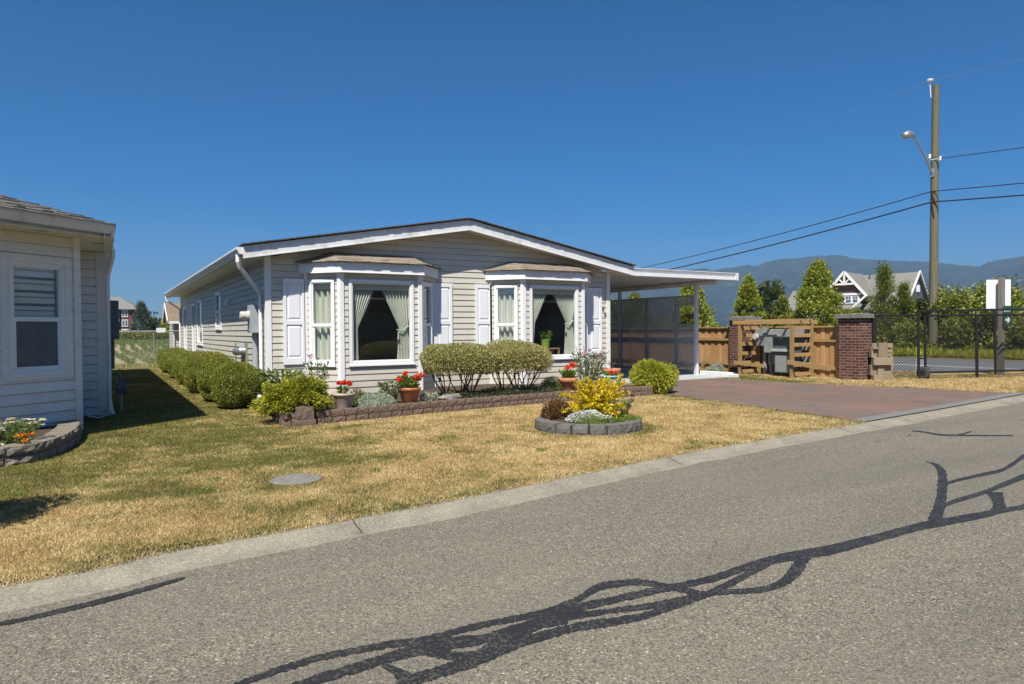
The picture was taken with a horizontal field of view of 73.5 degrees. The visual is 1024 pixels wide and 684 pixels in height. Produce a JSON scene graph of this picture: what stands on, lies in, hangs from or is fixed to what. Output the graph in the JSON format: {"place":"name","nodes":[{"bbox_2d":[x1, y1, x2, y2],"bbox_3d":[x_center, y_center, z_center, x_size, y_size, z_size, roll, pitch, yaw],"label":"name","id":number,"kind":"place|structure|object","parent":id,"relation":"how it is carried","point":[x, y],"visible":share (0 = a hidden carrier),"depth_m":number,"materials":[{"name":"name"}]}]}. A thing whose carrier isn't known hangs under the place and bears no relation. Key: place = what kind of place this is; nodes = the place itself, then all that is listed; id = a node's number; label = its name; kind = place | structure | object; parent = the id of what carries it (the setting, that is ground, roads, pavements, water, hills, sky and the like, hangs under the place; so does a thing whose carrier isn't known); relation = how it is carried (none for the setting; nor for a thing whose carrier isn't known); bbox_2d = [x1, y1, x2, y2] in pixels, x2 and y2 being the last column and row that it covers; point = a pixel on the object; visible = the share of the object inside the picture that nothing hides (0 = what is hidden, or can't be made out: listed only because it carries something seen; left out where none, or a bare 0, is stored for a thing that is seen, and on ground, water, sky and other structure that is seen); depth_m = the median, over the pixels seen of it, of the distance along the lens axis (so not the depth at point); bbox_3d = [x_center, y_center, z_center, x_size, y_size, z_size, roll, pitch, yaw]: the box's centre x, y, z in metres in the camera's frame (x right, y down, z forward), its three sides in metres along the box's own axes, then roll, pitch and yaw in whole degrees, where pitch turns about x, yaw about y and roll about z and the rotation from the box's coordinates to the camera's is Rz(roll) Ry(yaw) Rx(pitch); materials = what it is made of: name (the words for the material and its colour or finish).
{"place":"outdoors","nodes":[
{"label":"outdoors","id":0,"kind":"place"},
{"bbox_2d":[115,344,161,368],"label":"crop field","id":1,"kind":"structure","parent":0,"point":[117,360],"depth_m":39.27,"materials":[{"name":"plant"}]},
{"bbox_2d":[114,338,169,363],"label":"crop rows","id":2,"kind":"object","parent":1,"relation":"on","point":[164,342],"visible":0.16,"depth_m":50.08,"materials":[{"name":"green plant"}]},
{"bbox_2d":[114,330,169,340],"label":"field hedge","id":3,"kind":"object","parent":1,"relation":"on","point":[135,335],"visible":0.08,"depth_m":98.86,"materials":[{"name":"green plant"}]},
{"bbox_2d":[114,330,178,366],"bbox_3d":[-11.912,0.256,29.191,32.000,1.521,0.077,-1,1,-31],"label":"chain link fence","id":4,"kind":"object","parent":1,"relation":"on","point":[153,344],"visible":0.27,"depth_m":27.57,"materials":[{"name":"metal"}]},
{"bbox_2d":[162,303,179,348],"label":"garden shed","id":5,"kind":"structure","parent":1,"relation":"on","point":[170,315],"depth_m":29.87,"materials":[{"name":"plastic"}]},
{"bbox_2d":[303,354,329,387],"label":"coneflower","id":6,"kind":"object","parent":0,"point":[317,371],"visible":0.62,"depth_m":11.71,"materials":[{"name":"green plant"}]},
{"bbox_2d":[376,379,401,399],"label":"rhododendron","id":7,"kind":"object","parent":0,"point":[393,390],"visible":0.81,"depth_m":11.58,"materials":[{"name":"green plant"}]},
{"bbox_2d":[0,367,864,586],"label":"lawn","id":8,"kind":"structure","parent":0,"point":[88,422],"depth_m":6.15,"materials":[{"name":"plant"}]},
{"bbox_2d":[0,420,81,467],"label":"garden wall","id":9,"kind":"structure","parent":8,"relation":"on","point":[60,437],"depth_m":7.63,"materials":[{"name":"grey stone"}]},
{"bbox_2d":[6,425,56,443],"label":"neighbour bed soil","id":10,"kind":"structure","parent":9,"relation":"in","point":[41,431],"depth_m":8.71,"materials":[{"name":"brown soil"}]},
{"bbox_2d":[0,418,46,443],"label":"daisies","id":11,"kind":"object","parent":10,"relation":"on","point":[31,427],"visible":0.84,"depth_m":7.65,"materials":[{"name":"green plant"}]},
{"bbox_2d":[0,194,118,432],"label":"neighbour house","id":12,"kind":"structure","parent":8,"relation":"on","point":[59,321],"depth_m":9.27,"materials":[{"name":"white plastic"}]},
{"bbox_2d":[9,261,67,376],"bbox_3d":[-6.283,-0.300,9.076,0.090,1.480,0.760,0,1,20],"label":"window","id":13,"kind":"structure","parent":12,"relation":"in","point":[60,319],"depth_m":9.14,"materials":[{"name":"plastic"}]},
{"bbox_2d":[111,371,130,410],"bbox_3d":[-6.982,0.881,12.246,0.309,0.744,0.225,-1,1,-31],"label":"gas meter","id":14,"kind":"object","parent":8,"relation":"on","point":[120,387],"visible":0.98,"depth_m":12.20,"materials":[{"name":"grey metal"}]},
{"bbox_2d":[156,347,186,372],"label":"boxwood bush","id":15,"kind":"object","parent":8,"relation":"on","point":[161,354],"visible":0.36,"depth_m":23.43,"materials":[{"name":"green plant"}]},
{"bbox_2d":[163,349,192,375],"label":"boxwood bush","id":16,"kind":"object","parent":8,"relation":"on","point":[169,360],"visible":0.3,"depth_m":20.54,"materials":[{"name":"green plant"}]},
{"bbox_2d":[171,351,201,383],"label":"boxwood bush","id":17,"kind":"object","parent":8,"relation":"on","point":[177,364],"visible":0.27,"depth_m":18.12,"materials":[{"name":"green plant"}]},
{"bbox_2d":[178,351,228,393],"bbox_3d":[-7.145,0.715,16.044,1.152,1.020,2.078,-1,1,-31],"label":"boxwood bush","id":18,"kind":"object","parent":8,"relation":"on","point":[193,363],"visible":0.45,"depth_m":15.60,"materials":[{"name":"green plant"}]},
{"bbox_2d":[196,357,236,401],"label":"boxwood bush","id":19,"kind":"object","parent":8,"relation":"on","point":[205,370],"visible":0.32,"depth_m":13.59,"materials":[{"name":"green plant"}]},
{"bbox_2d":[207,361,266,409],"bbox_3d":[-5.057,0.791,12.643,1.031,0.939,1.064,-1,1,-31],"label":"boxwood bush","id":20,"kind":"object","parent":8,"relation":"on","point":[234,384],"visible":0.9,"depth_m":12.31,"materials":[{"name":"green plant"}]},
{"bbox_2d":[7,434,575,495],"bbox_3d":[-1.789,1.252,7.446,5.961,0.052,1.782,-1,1,-31],"label":"clover","id":21,"kind":"object","parent":8,"relation":"on","point":[214,478],"visible":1,"depth_m":6.45,"materials":[{"name":"green plant"}]},
{"bbox_2d":[269,474,321,485],"bbox_3d":[-2.037,1.302,6.465,0.470,0.036,0.470,-1,1,-31],"label":"utility cover","id":22,"kind":"object","parent":8,"relation":"on","point":[294,479],"visible":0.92,"depth_m":6.41,"materials":[{"name":"concrete"}]},
{"bbox_2d":[292,406,315,426],"bbox_3d":[-3.110,1.104,10.182,0.334,0.287,0.249,-1,1,-31],"label":"block stack","id":23,"kind":"object","parent":8,"relation":"on","point":[305,415],"visible":0.94,"depth_m":10.12,"materials":[{"name":"brown stone"}]},
{"bbox_2d":[164,218,636,396],"bbox_3d":[-5.212,-0.885,22.081,9.455,3.817,18.114,-1,1,-31],"label":"manufactured home","id":24,"kind":"object","parent":8,"relation":"on","point":[252,303],"visible":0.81,"depth_m":15.16,"materials":[{"name":"beige plastic"}]},
{"bbox_2d":[196,299,202,345],"bbox_3d":[-10.099,-0.622,22.217,0.100,1.460,1.390,-1,1,-31],"label":"window","id":25,"kind":"structure","parent":24,"relation":"in","point":[198,303],"depth_m":22.47,"materials":[{"name":"plastic"}]},
{"bbox_2d":[214,291,221,329],"bbox_3d":[-7.948,-0.834,18.601,0.100,1.020,1.080,-1,1,-31],"label":"window","id":26,"kind":"structure","parent":24,"relation":"in","point":[218,317],"depth_m":18.77,"materials":[{"name":"plastic"}]},
{"bbox_2d":[314,284,330,359],"bbox_3d":[-3.687,-0.376,13.573,0.463,1.560,0.100,0,1,14],"label":"curtain","id":27,"kind":"object","parent":24,"relation":"hanging from","point":[323,311],"visible":0.74,"depth_m":13.59,"materials":[{"name":"white fabric"}]},
{"bbox_2d":[309,279,335,366],"bbox_3d":[-3.720,-0.368,13.466,0.583,1.710,0.105,0,1,14],"label":"window","id":28,"kind":"structure","parent":24,"relation":"in","point":[312,326],"depth_m":13.45,"materials":[{"name":"plastic"}]},
{"bbox_2d":[353,284,408,360],"bbox_3d":[-2.647,-0.383,13.854,1.290,1.590,0.104,-1,1,-31],"label":"curtain pair","id":29,"kind":"object","parent":24,"relation":"attached to","point":[397,298],"visible":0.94,"depth_m":13.99},
{"bbox_2d":[348,279,415,366],"bbox_3d":[-2.610,-0.382,13.782,1.390,1.710,0.105,-1,1,-31],"label":"window","id":30,"kind":"structure","parent":24,"relation":"in","point":[411,361],"depth_m":13.75,"materials":[{"name":"plastic"}]},
{"bbox_2d":[423,282,432,359],"bbox_3d":[-1.812,-0.403,14.578,0.105,1.710,0.583,0,1,14],"label":"window","id":31,"kind":"structure","parent":24,"relation":"in","point":[430,302],"depth_m":14.76,"materials":[{"name":"plastic"}]},
{"bbox_2d":[498,289,513,341],"bbox_3d":[-0.097,-0.441,15.713,0.463,1.560,0.100,0,1,14],"label":"curtain","id":32,"kind":"object","parent":24,"relation":"hanging from","point":[506,304],"visible":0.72,"depth_m":15.72,"materials":[{"name":"white fabric"}]},
{"bbox_2d":[494,285,518,342],"bbox_3d":[-0.129,-0.434,15.606,0.583,1.710,0.105,0,1,14],"label":"window","id":33,"kind":"structure","parent":24,"relation":"in","point":[497,325],"depth_m":15.59,"materials":[{"name":"plastic"}]},
{"bbox_2d":[533,289,573,353],"bbox_3d":[0.943,-0.449,15.994,1.290,1.590,0.104,-1,1,-31],"label":"curtain pair","id":34,"kind":"object","parent":24,"relation":"attached to","point":[564,299],"visible":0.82,"depth_m":16.17},
{"bbox_2d":[529,285,579,359],"bbox_3d":[0.980,-0.448,15.922,1.390,1.710,0.105,-1,1,-31],"label":"window","id":35,"kind":"structure","parent":24,"relation":"in","point":[576,289],"depth_m":16.04,"materials":[{"name":"plastic"}]},
{"bbox_2d":[585,287,588,357],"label":"window","id":36,"kind":"structure","parent":24,"relation":"in","point":[586,289],"depth_m":16.90,"materials":[{"name":"plastic"}]},
{"bbox_2d":[272,386,652,425],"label":"garden wall","id":37,"kind":"structure","parent":8,"relation":"on","point":[362,413],"depth_m":11.56,"materials":[{"name":"stone"}]},
{"bbox_2d":[535,412,641,435],"bbox_3d":[1.076,1.146,9.718,1.505,0.156,1.503,-1,1,-31],"label":"planter ring","id":38,"kind":"object","parent":8,"relation":"on","point":[563,426],"visible":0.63,"depth_m":9.12,"materials":[{"name":"concrete"}]},
{"bbox_2d":[539,399,573,419],"bbox_3d":[0.635,0.976,9.870,0.503,0.332,0.452,-1,1,-31],"label":"bronze sedum","id":39,"kind":"object","parent":38,"relation":"on","point":[551,410],"visible":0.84,"depth_m":9.77,"materials":[{"name":"brown plant"}]},
{"bbox_2d":[565,409,615,424],"bbox_3d":[1.098,1.026,9.377,0.815,0.186,0.491,-1,1,-31],"label":"candytuft","id":40,"kind":"object","parent":38,"relation":"on","point":[598,418],"visible":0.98,"depth_m":9.30,"materials":[{"name":"white plant"}]},
{"bbox_2d":[558,373,632,418],"bbox_3d":[1.197,0.793,10.087,1.186,0.643,1.270,0,1,4],"label":"golden shrub","id":41,"kind":"object","parent":38,"relation":"in","point":[593,397],"visible":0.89,"depth_m":9.90,"materials":[{"name":"yellow plant"}]},
{"bbox_2d":[251,381,637,410],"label":"flower bed soil","id":42,"kind":"structure","parent":0,"point":[437,390],"depth_m":14.32,"materials":[{"name":"brown soil"}]},
{"bbox_2d":[254,368,304,396],"bbox_3d":[-3.904,0.682,11.649,0.824,0.518,0.794,0,1,13],"label":"peony","id":43,"kind":"object","parent":42,"relation":"on","point":[265,376],"visible":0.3,"depth_m":11.55,"materials":[{"name":"green plant"}]},
{"bbox_2d":[249,373,335,416],"bbox_3d":[-3.345,0.806,10.506,1.285,0.674,1.218,-1,1,-31],"label":"golden juniper","id":44,"kind":"object","parent":42,"relation":"on","point":[293,392],"visible":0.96,"depth_m":10.34,"materials":[{"name":"green plant"}]},
{"bbox_2d":[331,392,354,408],"bbox_3d":[-2.690,0.934,10.949,0.370,0.250,0.370,-1,1,-31],"label":"flower pot","id":45,"kind":"object","parent":42,"relation":"on","point":[342,401],"visible":0.91,"depth_m":10.83,"materials":[{"name":"beige ceramic"}]},
{"bbox_2d":[353,392,397,406],"bbox_3d":[-2.217,0.954,11.229,0.738,0.296,0.546,-1,1,-31],"label":"silver mound","id":46,"kind":"object","parent":42,"relation":"on","point":[380,399],"visible":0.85,"depth_m":11.13,"materials":[{"name":"green plant"}]},
{"bbox_2d":[398,387,420,402],"bbox_3d":[-1.735,0.903,11.611,0.390,0.275,0.390,-1,1,-31],"label":"flower pot","id":47,"kind":"object","parent":42,"relation":"on","point":[408,395],"visible":0.88,"depth_m":11.48,"materials":[{"name":"ceramic"}]},
{"bbox_2d":[395,371,424,387],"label":"geranium","id":48,"kind":"object","parent":47,"relation":"in","point":[403,381],"visible":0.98,"depth_m":11.54,"materials":[{"name":"red plant"}]},
{"bbox_2d":[419,342,499,396],"bbox_3d":[-0.980,0.519,12.750,1.515,1.043,1.268,-1,1,-31],"label":"variegated shrub","id":49,"kind":"object","parent":42,"relation":"on","point":[463,357],"visible":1,"depth_m":12.38,"materials":[{"name":"green plant"}]},
{"bbox_2d":[446,384,556,397],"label":"groundcover","id":50,"kind":"object","parent":42,"relation":"on","point":[508,391],"visible":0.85,"depth_m":12.88,"materials":[{"name":"green plant"}]},
{"bbox_2d":[485,339,554,391],"bbox_3d":[0.081,0.475,13.387,1.539,1.092,1.256,-1,1,-31],"label":"variegated shrub","id":51,"kind":"object","parent":42,"relation":"on","point":[530,357],"visible":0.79,"depth_m":13.05,"materials":[{"name":"green plant"}]},
{"bbox_2d":[539,375,563,391],"bbox_3d":[0.814,0.841,13.768,0.576,0.373,0.522,-1,1,-41],"label":"santolina","id":52,"kind":"object","parent":42,"relation":"on","point":[555,384],"visible":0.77,"depth_m":13.68,"materials":[{"name":"green plant"}]},
{"bbox_2d":[558,377,577,390],"bbox_3d":[1.126,0.845,13.782,0.400,0.270,0.400,-1,1,-31],"label":"flower pot","id":53,"kind":"object","parent":42,"relation":"on","point":[566,383],"visible":0.77,"depth_m":13.64,"materials":[{"name":"ceramic"}]},
{"bbox_2d":[570,346,608,381],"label":"flowering shrub","id":54,"kind":"object","parent":42,"relation":"on","point":[581,371],"visible":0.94,"depth_m":14.92,"materials":[{"name":"green plant"}]},
{"bbox_2d":[628,358,679,394],"bbox_3d":[3.019,0.761,14.935,1.192,0.894,1.202,-1,1,-31],"label":"golden cypress","id":55,"kind":"object","parent":42,"relation":"on","point":[660,377],"visible":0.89,"depth_m":14.62,"materials":[{"name":"green plant"}]},
{"bbox_2d":[0,402,1023,683],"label":"road","id":56,"kind":"structure","parent":0,"point":[942,604],"depth_m":3.81,"materials":[{"name":"grey asphalt"}]},
{"bbox_2d":[0,430,1023,683],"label":"crack sealant","id":57,"kind":"object","parent":56,"relation":"on","point":[496,642],"visible":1,"depth_m":3.51,"materials":[{"name":"black asphalt"}]},
{"bbox_2d":[0,395,1023,612],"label":"kerb gutter","id":58,"kind":"object","parent":56,"relation":"on","point":[35,592],"visible":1,"depth_m":5.08,"materials":[{"name":"concrete"}]},
{"bbox_2d":[0,0,1023,327],"label":"sky","id":59,"kind":"structure","parent":0,"point":[201,130],"materials":[{"name":"blue"}]},
{"bbox_2d":[609,393,634,416],"bbox_3d":[1.545,0.913,9.794,0.365,0.349,0.508,0,1,24],"label":"tall sedum","id":60,"kind":"object","parent":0,"point":[628,405],"visible":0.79,"depth_m":9.80,"materials":[{"name":"green plant"}]},
{"bbox_2d":[619,368,728,383],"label":"carport slab","id":61,"kind":"structure","parent":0,"point":[682,376],"depth_m":19.63,"materials":[{"name":"concrete"}]},
{"bbox_2d":[610,268,738,374],"bbox_3d":[2.242,-0.503,22.700,3.950,2.960,9.795,-1,1,-31],"label":"carport","id":62,"kind":"object","parent":61,"relation":"on","point":[641,279],"visible":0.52,"depth_m":21.57,"materials":[{"name":"white metal"}]},
{"bbox_2d":[610,255,1023,326],"bbox_3d":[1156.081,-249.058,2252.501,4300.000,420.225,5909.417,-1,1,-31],"label":"mountains","id":63,"kind":"structure","parent":0,"point":[721,298],"depth_m":3447.18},
{"bbox_2d":[625,378,1021,421],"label":"driveway","id":64,"kind":"structure","parent":0,"point":[845,401],"depth_m":13.91,"materials":[{"name":"red brick"}]},
{"bbox_2d":[851,393,1023,421],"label":"driveway border","id":65,"kind":"object","parent":64,"relation":"on","point":[875,417],"visible":1,"depth_m":11.64,"materials":[{"name":"grey concrete"}]},
{"bbox_2d":[682,357,1023,421],"bbox_3d":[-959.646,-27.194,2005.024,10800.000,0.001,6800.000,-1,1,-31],"label":"ground","id":66,"kind":"structure","parent":0,"point":[925,411],"depth_m":12.71,"materials":[{"name":"grey concrete"}]},
{"bbox_2d":[110,297,151,330],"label":"apartment building","id":67,"kind":"structure","parent":66,"relation":"on","point":[126,310],"depth_m":148.37,"materials":[{"name":"brown paint"}]},
{"bbox_2d":[126,299,151,332],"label":"blue spruce","id":68,"kind":"object","parent":66,"relation":"on","point":[142,314],"visible":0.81,"depth_m":110.26,"materials":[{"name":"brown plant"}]},
{"bbox_2d":[788,271,928,327],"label":"gabled house","id":69,"kind":"structure","parent":66,"relation":"on","point":[855,288],"depth_m":69.36,"materials":[{"name":"grey"}]},
{"bbox_2d":[683,370,1023,392],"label":"lawn strip","id":70,"kind":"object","parent":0,"point":[910,381],"visible":0.15,"depth_m":17.64,"materials":[{"name":"plant"}]},
{"bbox_2d":[610,327,729,371],"bbox_3d":[4.001,0.179,27.124,0.200,1.470,12.047,-1,1,-31],"label":"wooden fence","id":71,"kind":"object","parent":70,"relation":"on","point":[714,342],"visible":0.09,"depth_m":22.80,"materials":[{"name":"brown wood"}]},
{"bbox_2d":[726,316,761,372],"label":"brick pillar","id":72,"kind":"structure","parent":70,"relation":"on","point":[733,344],"depth_m":21.57,"materials":[{"name":"brick"}]},
{"bbox_2d":[752,328,773,374],"bbox_3d":[7.587,0.308,20.614,0.390,1.428,0.612,-1,1,-31],"label":"meter cabinet","id":73,"kind":"object","parent":70,"relation":"on","point":[758,336],"visible":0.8,"depth_m":20.63,"materials":[{"name":"grey metal"}]},
{"bbox_2d":[732,319,817,377],"bbox_3d":[7.716,0.172,20.134,1.155,1.680,2.145,-1,1,-31],"label":"timber enclosure","id":74,"kind":"object","parent":70,"relation":"on","point":[810,334],"visible":0.8,"depth_m":19.45,"materials":[{"name":"brown wood"}]},
{"bbox_2d":[764,329,804,364],"bbox_3d":[7.964,0.150,20.104,0.360,1.060,1.170,-1,1,-31],"label":"switch cabinet","id":75,"kind":"object","parent":74,"relation":"attached to","point":[768,342],"visible":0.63,"depth_m":20.29,"materials":[{"name":"grey metal"}]},
{"bbox_2d":[787,360,830,370],"bbox_3d":[7.990,0.629,18.502,0.045,0.240,1.331,-1,1,-29],"label":"timber board","id":76,"kind":"object","parent":74,"relation":"attached to","point":[810,365],"visible":1,"depth_m":18.44,"materials":[{"name":"brown wood"}]},
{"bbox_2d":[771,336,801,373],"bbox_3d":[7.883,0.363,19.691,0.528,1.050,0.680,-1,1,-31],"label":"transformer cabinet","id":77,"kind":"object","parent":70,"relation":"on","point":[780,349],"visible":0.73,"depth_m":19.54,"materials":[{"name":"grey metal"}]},
{"bbox_2d":[750,326,838,378],"bbox_3d":[8.218,0.274,20.053,0.200,1.470,3.120,-1,1,-31],"label":"wooden fence","id":78,"kind":"object","parent":70,"relation":"on","point":[826,346],"visible":0.47,"depth_m":19.27,"materials":[{"name":"brown wood"}]},
{"bbox_2d":[611,365,1023,392],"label":"grass","id":79,"kind":"structure","parent":70,"relation":"on","point":[959,380],"depth_m":17.67,"materials":[{"name":"beige plant"}]},
{"bbox_2d":[834,313,877,379],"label":"brick pillar","id":80,"kind":"structure","parent":70,"relation":"on","point":[855,335],"depth_m":18.25,"materials":[{"name":"brick"}]},
{"bbox_2d":[868,343,893,379],"bbox_3d":[9.759,0.512,18.150,0.630,0.980,0.380,0,1,0],"label":"timber stack","id":81,"kind":"object","parent":70,"relation":"on","point":[880,354],"visible":0.98,"depth_m":18.02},
{"bbox_2d":[872,310,916,376],"label":"black fence section","id":82,"kind":"object","parent":70,"relation":"on","point":[874,329],"visible":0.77,"depth_m":18.40,"materials":[{"name":"black metal"}]},
{"bbox_2d":[916,308,1023,378],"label":"sliding gate","id":83,"kind":"structure","parent":70,"relation":"on","point":[924,372],"depth_m":18.58,"materials":[{"name":"metal"}]},
{"bbox_2d":[998,278,1004,374],"bbox_3d":[13.924,-0.409,19.523,0.130,2.810,0.130,-1,1,-31],"label":"sign post","id":84,"kind":"object","parent":70,"relation":"on","point":[1001,292],"visible":0.53,"depth_m":19.48,"materials":[{"name":"grey metal"}]},
{"bbox_2d":[986,279,1010,308],"bbox_3d":[13.930,-1.371,19.630,0.660,0.830,0.050,0,1,6],"label":"road sign","id":85,"kind":"object","parent":84,"relation":"attached to","point":[991,294],"visible":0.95,"depth_m":19.66,"materials":[{"name":"metal"}]},
{"bbox_2d":[877,358,1023,370],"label":"street","id":86,"kind":"structure","parent":0,"point":[900,361],"depth_m":25.60,"materials":[{"name":"grey asphalt"}]},
{"bbox_2d":[892,347,1023,360],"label":"verge","id":87,"kind":"structure","parent":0,"point":[921,356],"depth_m":30.40,"materials":[{"name":"green plant"}]},
{"bbox_2d":[667,286,716,328],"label":"columnar tree","id":88,"kind":"object","parent":87,"relation":"on","point":[705,315],"visible":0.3,"depth_m":46.18,"materials":[{"name":"green plant"}]},
{"bbox_2d":[730,272,768,324],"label":"columnar tree","id":89,"kind":"object","parent":87,"relation":"on","point":[749,298],"visible":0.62,"depth_m":42.36,"materials":[{"name":"green plant"}]},
{"bbox_2d":[754,279,785,325],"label":"dark tree","id":90,"kind":"object","parent":87,"relation":"on","point":[771,295],"visible":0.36,"depth_m":44.56,"materials":[{"name":"green plant"}]},
{"bbox_2d":[767,294,794,325],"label":"tree","id":91,"kind":"object","parent":87,"relation":"on","point":[782,308],"visible":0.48,"depth_m":40.35,"materials":[{"name":"green plant"}]},
{"bbox_2d":[788,258,846,327],"bbox_3d":[16.997,-1.921,38.218,3.085,5.531,3.148,-1,1,-31],"label":"columnar tree","id":92,"kind":"object","parent":87,"relation":"on","point":[816,293],"visible":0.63,"depth_m":37.74,"materials":[{"name":"green plant"}]},
{"bbox_2d":[864,260,905,342],"bbox_3d":[19.154,-1.653,35.217,2.694,5.164,2.647,-1,1,-31],"label":"conifer","id":93,"kind":"object","parent":87,"relation":"on","point":[883,274],"visible":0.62,"depth_m":34.97,"materials":[{"name":"green plant"}]},
{"bbox_2d":[884,278,916,340],"bbox_3d":[19.717,-1.175,34.580,2.134,4.176,2.067,0,1,-1],"label":"conifer","id":94,"kind":"object","parent":87,"relation":"on","point":[904,297],"visible":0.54,"depth_m":34.43,"materials":[{"name":"green plant"}]},
{"bbox_2d":[890,319,931,357],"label":"roadside shrub","id":95,"kind":"object","parent":87,"relation":"on","point":[906,335],"visible":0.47,"depth_m":32.96,"materials":[{"name":"green plant"}]},
{"bbox_2d":[887,298,939,342],"bbox_3d":[20.678,-0.650,34.766,2.807,3.346,3.127,-1,1,-31],"label":"roadside shrub","id":96,"kind":"object","parent":87,"relation":"on","point":[917,306],"visible":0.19,"depth_m":34.25,"materials":[{"name":"green plant"}]},
{"bbox_2d":[901,78,941,346],"bbox_3d":[19.121,-5.868,32.050,2.775,13.302,0.720,-1,1,-31],"label":"utility pole","id":97,"kind":"object","parent":87,"relation":"on","point":[934,236],"visible":0.98,"depth_m":32.55,"materials":[{"name":"wood"}]},
{"bbox_2d":[642,182,1023,267],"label":"overhead line","id":98,"kind":"object","parent":97,"relation":"attached to","point":[848,215],"visible":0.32,"depth_m":35.91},
{"bbox_2d":[668,194,1023,269],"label":"overhead line","id":99,"kind":"object","parent":97,"relation":"attached to","point":[859,222],"visible":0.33,"depth_m":35.42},
{"bbox_2d":[920,283,991,349],"bbox_3d":[21.204,-0.854,32.972,3.668,4.140,3.692,-1,1,-31],"label":"roadside shrub","id":100,"kind":"object","parent":87,"relation":"on","point":[945,301],"visible":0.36,"depth_m":32.55,"materials":[{"name":"green plant"}]},
{"bbox_2d":[927,316,993,359],"bbox_3d":[20.539,-0.043,31.388,2.925,2.515,2.713,-1,1,-31],"label":"roadside shrub","id":101,"kind":"object","parent":87,"relation":"on","point":[953,332],"visible":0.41,"depth_m":30.81,"materials":[{"name":"green plant"}]},
{"bbox_2d":[956,274,1023,357],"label":"roadside shrub","id":102,"kind":"object","parent":87,"relation":"on","point":[978,301],"visible":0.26,"depth_m":30.56,"materials":[{"name":"green plant"}]},
{"bbox_2d":[990,310,1023,361],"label":"roadside shrub","id":103,"kind":"object","parent":87,"relation":"on","point":[1014,336],"visible":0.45,"depth_m":28.89,"materials":[{"name":"green plant"}]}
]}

